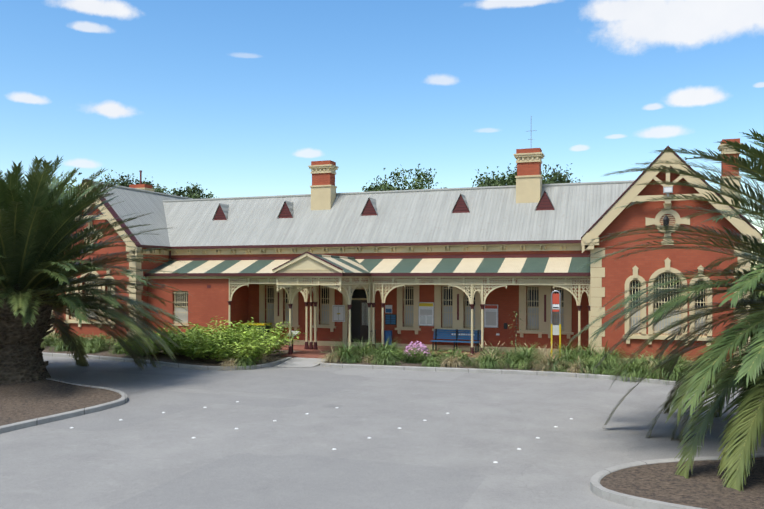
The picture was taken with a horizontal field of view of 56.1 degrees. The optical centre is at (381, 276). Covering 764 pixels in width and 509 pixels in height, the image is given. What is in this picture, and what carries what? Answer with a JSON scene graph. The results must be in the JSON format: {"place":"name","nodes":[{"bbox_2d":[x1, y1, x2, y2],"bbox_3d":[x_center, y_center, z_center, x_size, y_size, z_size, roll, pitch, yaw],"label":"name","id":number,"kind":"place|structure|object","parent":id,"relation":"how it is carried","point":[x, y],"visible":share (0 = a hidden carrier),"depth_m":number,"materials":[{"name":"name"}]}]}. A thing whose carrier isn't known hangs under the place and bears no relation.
{"place":"outdoors","nodes":[
{"label":"outdoors","id":0,"kind":"place"},
{"bbox_2d":[0,378,127,433],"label":"garden bed","id":1,"kind":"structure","parent":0,"point":[33,403],"depth_m":19.08,"materials":[{"name":"soil"}]},
{"bbox_2d":[0,155,189,383],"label":"palm tree","id":2,"kind":"object","parent":1,"relation":"on","point":[41,267],"visible":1,"depth_m":22.40,"materials":[{"name":"green plant"}]},
{"bbox_2d":[42,345,299,369],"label":"garden bed ground","id":3,"kind":"structure","parent":0,"point":[184,361],"depth_m":28.78,"materials":[{"name":"concrete"}]},
{"bbox_2d":[113,316,306,361],"bbox_3d":[-7.107,2.521,29.783,8.422,1.602,6.542,0,0,20],"label":"leafy shrub","id":4,"kind":"object","parent":3,"relation":"on","point":[201,343],"visible":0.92,"depth_m":28.17,"materials":[{"name":"green plant"}]},
{"bbox_2d":[286,331,299,351],"bbox_3d":[-3.883,2.917,31.110,0.560,1.045,0.328,0,0,45],"label":"lectern sign","id":5,"kind":"object","parent":3,"relation":"on","point":[293,336],"visible":0.44,"depth_m":31.08,"materials":[{"name":"white metal"}]},
{"bbox_2d":[0,356,763,508],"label":"car park asphalt","id":6,"kind":"structure","parent":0,"point":[145,452],"depth_m":14.99,"materials":[{"name":"grey asphalt"}]},
{"bbox_2d":[275,357,325,366],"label":"footpath","id":7,"kind":"structure","parent":6,"relation":"on","point":[300,362],"depth_m":28.03,"materials":[{"name":"grey concrete"}]},
{"bbox_2d":[144,252,590,358],"bbox_3d":[-1.902,1.230,30.856,21.000,4.418,5.140,0,0,20],"label":"veranda","id":8,"kind":"object","parent":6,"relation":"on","point":[307,266],"visible":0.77,"depth_m":29.68,"materials":[{"name":"beige wood"}]},
{"bbox_2d":[241,322,254,332],"bbox_3d":[-6.348,2.772,34.603,0.620,1.025,0.750,0,0,20],"label":"wheelie bin","id":9,"kind":"object","parent":8,"relation":"on","point":[251,323],"visible":0.12,"depth_m":34.29,"materials":[{"name":"green"}]},
{"bbox_2d":[253,323,271,342],"bbox_3d":[-5.736,2.772,34.383,0.620,1.025,0.750,0,0,20],"label":"wheelie bin","id":10,"kind":"object","parent":8,"relation":"on","point":[265,326],"visible":0.4,"depth_m":34.11,"materials":[{"name":"yellow plastic"}]},
{"bbox_2d":[384,330,391,345],"bbox_3d":[0.283,2.874,32.356,0.380,0.830,0.370,0,0,20],"label":"litter bin","id":11,"kind":"object","parent":8,"relation":"on","point":[387,334],"visible":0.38,"depth_m":32.22,"materials":[{"name":"blue"}]},
{"bbox_2d":[430,329,480,352],"bbox_3d":[3.217,2.814,31.236,2.140,0.950,0.593,0,0,20],"label":"bench","id":12,"kind":"object","parent":8,"relation":"on","point":[442,334],"visible":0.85,"depth_m":31.38,"materials":[{"name":"blue"}]},
{"bbox_2d":[70,401,708,462],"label":"road markers","id":13,"kind":"object","parent":6,"relation":"on","point":[370,437],"visible":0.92,"depth_m":16.15,"materials":[{"name":"white plastic"}]},
{"bbox_2d":[0,0,763,271],"label":"sky","id":14,"kind":"structure","parent":0,"point":[229,98],"materials":[{"name":"blue"}]},
{"bbox_2d":[320,357,759,392],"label":"garden bed ground","id":15,"kind":"structure","parent":0,"point":[446,368],"depth_m":25.67,"materials":[{"name":"concrete"}]},
{"bbox_2d":[217,343,377,370],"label":"grass clumps","id":16,"kind":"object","parent":15,"relation":"on","point":[330,359],"depth_m":27.47,"materials":[{"name":"green plant"}]},
{"bbox_2d":[42,332,744,365],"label":"shrubs","id":17,"kind":"object","parent":15,"relation":"on","point":[110,338],"visible":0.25,"depth_m":32.50,"materials":[{"name":"green plant"}]},
{"bbox_2d":[397,341,434,360],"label":"pink shrub flowers","id":18,"kind":"object","parent":15,"relation":"on","point":[412,354],"visible":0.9,"depth_m":27.59,"materials":[{"name":"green plant"}]},
{"bbox_2d":[508,309,522,353],"bbox_3d":[5.301,2.373,28.348,0.662,2.134,0.710,0,0,20],"label":"sapling tree","id":19,"kind":"object","parent":15,"relation":"on","point":[514,331],"visible":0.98,"depth_m":28.34,"materials":[{"name":"green plant"}]},
{"bbox_2d":[551,290,560,357],"bbox_3d":[6.696,1.989,27.579,0.386,2.899,0.066,0,0,20],"label":"bus stop sign","id":20,"kind":"object","parent":15,"relation":"on","point":[555,304],"visible":0.85,"depth_m":27.56,"materials":[{"name":"red"}]},
{"bbox_2d":[590,452,763,508],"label":"garden bed","id":21,"kind":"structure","parent":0,"point":[654,484],"depth_m":11.37,"materials":[{"name":"soil"}]},
{"bbox_2d":[568,128,763,491],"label":"palm tree","id":22,"kind":"object","parent":21,"relation":"on","point":[745,430],"visible":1,"depth_m":12.80,"materials":[{"name":"green plant"}]},
{"label":"ground","id":23,"kind":"structure","parent":0,"visible":0},
{"bbox_2d":[56,171,101,197],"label":"tree","id":24,"kind":"object","parent":23,"relation":"on","point":[70,185],"visible":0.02,"depth_m":45.33,"materials":[{"name":"green plant"}]},
{"bbox_2d":[100,169,157,191],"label":"tree","id":25,"kind":"object","parent":23,"relation":"on","point":[127,183],"visible":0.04,"depth_m":74.02,"materials":[{"name":"green plant"}]},
{"bbox_2d":[139,181,168,193],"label":"tree","id":26,"kind":"object","parent":23,"relation":"on","point":[159,190],"depth_m":96.95,"materials":[{"name":"green plant"}]},
{"bbox_2d":[168,182,216,198],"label":"tree","id":27,"kind":"object","parent":23,"relation":"on","point":[194,192],"visible":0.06,"depth_m":90.71,"materials":[{"name":"green plant"}]},
{"bbox_2d":[363,177,399,191],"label":"tree","id":28,"kind":"object","parent":23,"relation":"on","point":[387,187],"visible":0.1,"depth_m":86.54,"materials":[{"name":"green plant"}]},
{"bbox_2d":[53,166,744,360],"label":"brick walls","id":29,"kind":"structure","parent":23,"relation":"on","point":[205,304],"depth_m":30.89,"materials":[{"name":"red brick"}]},
{"bbox_2d":[332,305,344,321],"bbox_3d":[-2.028,1.749,33.600,0.630,0.780,0.056,0,0,20],"label":"notice board","id":30,"kind":"object","parent":29,"relation":"attached to","point":[333,306],"visible":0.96,"depth_m":33.58,"materials":[{"name":"white"}]},
{"bbox_2d":[148,254,590,272],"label":"verandah roof","id":31,"kind":"structure","parent":29,"relation":"attached to","point":[495,265],"depth_m":31.02,"materials":[{"name":"metal"}]},
{"bbox_2d":[83,148,668,248],"bbox_3d":[-0.534,-3.033,34.668,32.440,3.342,8.840,0,0,20],"label":"roof","id":32,"kind":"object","parent":29,"relation":"on","point":[567,211],"visible":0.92,"depth_m":34.30,"materials":[{"name":"grey metal"}]},
{"bbox_2d":[129,170,154,191],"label":"chimney","id":33,"kind":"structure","parent":32,"relation":"on","point":[147,187],"depth_m":40.30,"materials":[{"name":"red brick"}]},
{"bbox_2d":[308,160,338,209],"bbox_3d":[-2.947,-4.216,36.087,1.280,3.110,0.900,0,0,20],"label":"chimney","id":34,"kind":"object","parent":32,"relation":"on","point":[323,190],"visible":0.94,"depth_m":35.78,"materials":[{"name":"brick"}]},
{"bbox_2d":[513,148,544,202],"bbox_3d":[6.700,-4.216,32.624,1.280,3.110,0.900,0,0,20],"label":"chimney","id":35,"kind":"object","parent":32,"relation":"on","point":[529,177],"visible":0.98,"depth_m":32.30,"materials":[{"name":"brick"}]},
{"bbox_2d":[47,146,761,367],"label":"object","id":36,"kind":"structure","parent":29,"relation":"attached to","point":[456,311],"depth_m":31.45,"materials":[{"name":"red brick"}]},
{"bbox_2d":[334,307,495,324],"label":"posters","id":37,"kind":"object","parent":36,"relation":"attached to","point":[490,318],"visible":1,"depth_m":32.12,"materials":[{"name":"white paper"}]},
{"bbox_2d":[663,215,669,233],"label":"lantern wall","id":38,"kind":"structure","parent":36,"relation":"attached to","point":[666,219],"depth_m":26.01,"materials":[{"name":"black metal"}]},
{"bbox_2d":[663,187,672,196],"bbox_3d":[10.365,-3.061,25.960,0.320,0.340,0.210,0,0,20],"label":"floodlight","id":39,"kind":"object","parent":36,"relation":"attached to","point":[667,190],"visible":0.92,"depth_m":25.87,"materials":[{"name":"silver metal"}]},
{"bbox_2d":[418,302,433,325],"bbox_3d":[1.986,1.704,32.159,0.720,1.050,0.057,0,0,20],"label":"poster","id":40,"kind":"object","parent":29,"relation":"attached to","point":[425,305],"visible":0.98,"depth_m":32.14,"materials":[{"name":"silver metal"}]},
{"bbox_2d":[385,305,506,334],"bbox_3d":[2.782,1.944,31.875,5.590,1.250,0.053,0,0,20],"label":"wall sign","id":41,"kind":"object","parent":29,"relation":"attached to","point":[390,319],"visible":0.96,"depth_m":32.72,"materials":[{"name":"blue metal"}]},
{"bbox_2d":[484,305,497,327],"bbox_3d":[4.749,1.739,31.168,0.610,1.000,0.057,0,0,20],"label":"notice board","id":42,"kind":"object","parent":29,"relation":"attached to","point":[491,308],"visible":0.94,"depth_m":31.14,"materials":[{"name":"silver metal"}]},
{"bbox_2d":[717,138,741,211],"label":"chimney","id":43,"kind":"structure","parent":29,"relation":"attached to","point":[727,151],"depth_m":30.07,"materials":[{"name":"brick"}]},
{"bbox_2d":[40,333,763,391],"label":"grass tussocks","id":44,"kind":"object","parent":23,"relation":"on","point":[575,360],"depth_m":26.32,"materials":[{"name":"green plant"}]},
{"bbox_2d":[361,164,446,190],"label":"tree","id":45,"kind":"object","parent":23,"relation":"on","point":[419,180],"visible":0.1,"depth_m":89.04,"materials":[{"name":"green plant"}]},
{"bbox_2d":[471,163,553,186],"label":"tree","id":46,"kind":"object","parent":23,"relation":"on","point":[499,181],"visible":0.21,"depth_m":81.85,"materials":[{"name":"green plant"}]},
{"bbox_2d":[493,163,580,183],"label":"tree","id":47,"kind":"object","parent":23,"relation":"on","point":[558,175],"visible":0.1,"depth_m":85.92,"materials":[{"name":"green plant"}]},
{"bbox_2d":[750,220,763,341],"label":"tree","id":48,"kind":"object","parent":23,"relation":"on","point":[753,263],"visible":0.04,"depth_m":35.38,"materials":[{"name":"green plant"}]},
{"bbox_2d":[750,263,763,339],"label":"tree","id":49,"kind":"object","parent":23,"relation":"on","point":[761,292],"visible":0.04,"depth_m":27.25,"materials":[{"name":"green plant"}]}
]}

